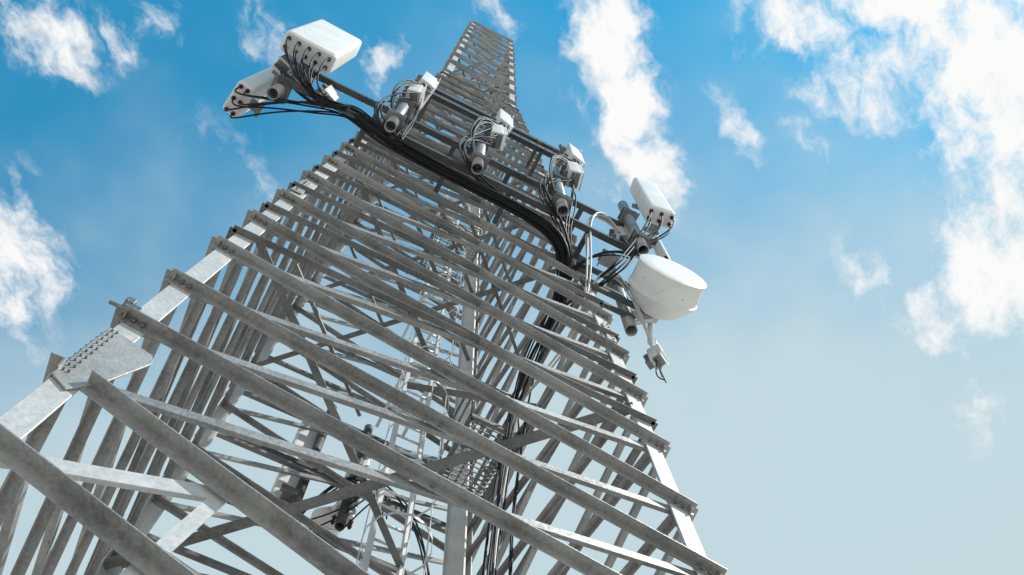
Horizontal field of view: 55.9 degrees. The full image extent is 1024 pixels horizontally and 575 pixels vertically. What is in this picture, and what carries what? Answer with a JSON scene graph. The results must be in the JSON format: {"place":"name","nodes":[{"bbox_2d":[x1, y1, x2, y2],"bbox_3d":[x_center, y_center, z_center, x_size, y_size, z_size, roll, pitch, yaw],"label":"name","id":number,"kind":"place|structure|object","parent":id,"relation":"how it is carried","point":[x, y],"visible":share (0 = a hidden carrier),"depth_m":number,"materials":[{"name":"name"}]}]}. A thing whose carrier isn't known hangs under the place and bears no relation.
{"place":"outdoors","nodes":[
{"label":"outdoors","id":0,"kind":"place"},
{"bbox_2d":[0,0,1023,574],"label":"sky","id":1,"kind":"structure","parent":0,"point":[842,181],"materials":[{"name":"blue"}]},
{"label":"ground","id":2,"kind":"structure","parent":0,"visible":0},
{"bbox_2d":[0,20,727,574],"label":"lattice tower","id":3,"kind":"structure","parent":2,"relation":"on","point":[460,162],"depth_m":8.20,"materials":[{"name":"metal"}]},
{"bbox_2d":[223,67,281,117],"bbox_3d":[-3.152,-2.435,12.127,0.375,1.862,0.420,35,-75,-11],"label":"panel antenna","id":4,"kind":"object","parent":3,"relation":"attached to","point":[258,83],"visible":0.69,"depth_m":11.45,"materials":[{"name":"paint"}]},
{"bbox_2d":[271,54,299,76],"bbox_3d":[-2.824,-2.742,11.982,0.220,0.600,0.250,42,-76,-13],"label":"remote radio unit","id":5,"kind":"object","parent":3,"relation":"attached to","point":[282,63],"visible":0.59,"depth_m":11.77,"materials":[{"name":"metal"}]},
{"bbox_2d":[270,421,317,503],"bbox_3d":[-2.571,2.093,11.784,0.360,2.662,0.355,25,-73,-9],"label":"panel antenna","id":6,"kind":"object","parent":3,"relation":"attached to","point":[284,489],"visible":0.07,"depth_m":11.26,"materials":[{"name":"paint"}]},
{"bbox_2d":[280,19,361,75],"bbox_3d":[-2.516,-3.132,12.736,0.684,2.262,0.446,25,-73,-9],"label":"panel antenna","id":7,"kind":"object","parent":3,"relation":"attached to","point":[337,47],"visible":0.91,"depth_m":11.97,"materials":[{"name":"paint"}]},
{"bbox_2d":[306,500,341,536],"bbox_3d":[-2.165,2.704,11.499,0.400,0.400,0.610,25,-73,-9],"label":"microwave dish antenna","id":8,"kind":"object","parent":3,"relation":"attached to","point":[320,511],"visible":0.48,"depth_m":11.41,"materials":[{"name":"paint"}]},
{"bbox_2d":[315,83,342,110],"bbox_3d":[-2.332,-2.410,12.097,0.220,0.650,0.250,-37,-75,12],"label":"remote radio unit","id":9,"kind":"object","parent":3,"relation":"attached to","point":[330,91],"visible":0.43,"depth_m":11.97,"materials":[{"name":"metal"}]},
{"bbox_2d":[330,449,370,529],"bbox_3d":[-1.965,2.411,12.001,0.260,1.662,0.315,18,-72,-6],"label":"panel antenna","id":10,"kind":"object","parent":3,"relation":"attached to","point":[353,511],"visible":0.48,"depth_m":11.39,"materials":[{"name":"paint"}]},
{"bbox_2d":[402,84,426,108],"bbox_3d":[-1.317,-2.567,12.893,0.270,0.820,0.264,13,-72,-5],"label":"remote radio unit","id":11,"kind":"object","parent":3,"relation":"attached to","point":[418,91],"visible":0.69,"depth_m":12.61,"materials":[{"name":"metal"}]},
{"bbox_2d":[414,71,440,110],"bbox_3d":[-1.301,-2.875,13.950,0.310,1.050,0.418,35,-75,-11],"label":"remote radio unit","id":12,"kind":"object","parent":3,"relation":"attached to","point":[430,80],"visible":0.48,"depth_m":13.65,"materials":[{"name":"metal"}]},
{"bbox_2d":[486,124,506,152],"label":"remote radio unit","id":13,"kind":"object","parent":3,"relation":"attached to","point":[500,131],"visible":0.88,"depth_m":12.78,"materials":[{"name":"metal"}]},
{"bbox_2d":[484,109,513,136],"bbox_3d":[-0.210,-2.359,14.131,0.310,1.050,0.418,35,-75,-11],"label":"remote radio unit","id":14,"kind":"object","parent":3,"relation":"attached to","point":[500,116],"visible":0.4,"depth_m":13.86,"materials":[{"name":"metal"}]},
{"bbox_2d":[554,143,585,169],"bbox_3d":[0.827,-1.868,14.303,0.310,1.050,0.418,35,-75,-11],"label":"remote radio unit","id":15,"kind":"object","parent":3,"relation":"attached to","point":[572,153],"visible":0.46,"depth_m":14.04,"materials":[{"name":"metal"}]},
{"bbox_2d":[560,161,583,190],"bbox_3d":[0.811,-1.560,13.246,0.270,0.820,0.264,13,-72,-5],"label":"remote radio unit","id":16,"kind":"object","parent":3,"relation":"attached to","point":[569,169],"visible":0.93,"depth_m":12.98,"materials":[{"name":"metal"}]},
{"bbox_2d":[609,224,629,241],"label":"remote radio unit","id":17,"kind":"object","parent":3,"relation":"attached to","point":[624,234],"visible":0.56,"depth_m":12.53,"materials":[{"name":"metal"}]},
{"bbox_2d":[630,177,674,235],"bbox_3d":[1.874,-1.098,13.184,0.360,1.762,0.395,17,-72,-6],"label":"panel antenna","id":18,"kind":"object","parent":3,"relation":"attached to","point":[648,197],"visible":0.87,"depth_m":12.68,"materials":[{"name":"paint"}]},
{"bbox_2d":[643,338,668,369],"bbox_3d":[1.527,0.742,10.338,0.210,0.450,0.176,-33,-74,11],"label":"remote radio unit","id":19,"kind":"object","parent":3,"relation":"attached to","point":[657,353],"visible":0.91,"depth_m":10.22,"materials":[{"name":"metal"}]},
{"bbox_2d":[647,233,670,259],"bbox_3d":[1.947,-0.468,13.137,0.295,1.262,0.212,-28,-73,9],"label":"panel antenna","id":20,"kind":"object","parent":3,"relation":"attached to","point":[659,249],"visible":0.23,"depth_m":12.89,"materials":[{"name":"paint"}]},
{"bbox_2d":[628,254,706,344],"bbox_3d":[1.657,0.135,10.944,0.850,0.836,0.838,25,-73,-9],"label":"microwave dish antenna","id":21,"kind":"object","parent":3,"relation":"attached to","point":[662,288],"visible":0.95,"depth_m":10.63,"materials":[{"name":"paint"}]}
]}

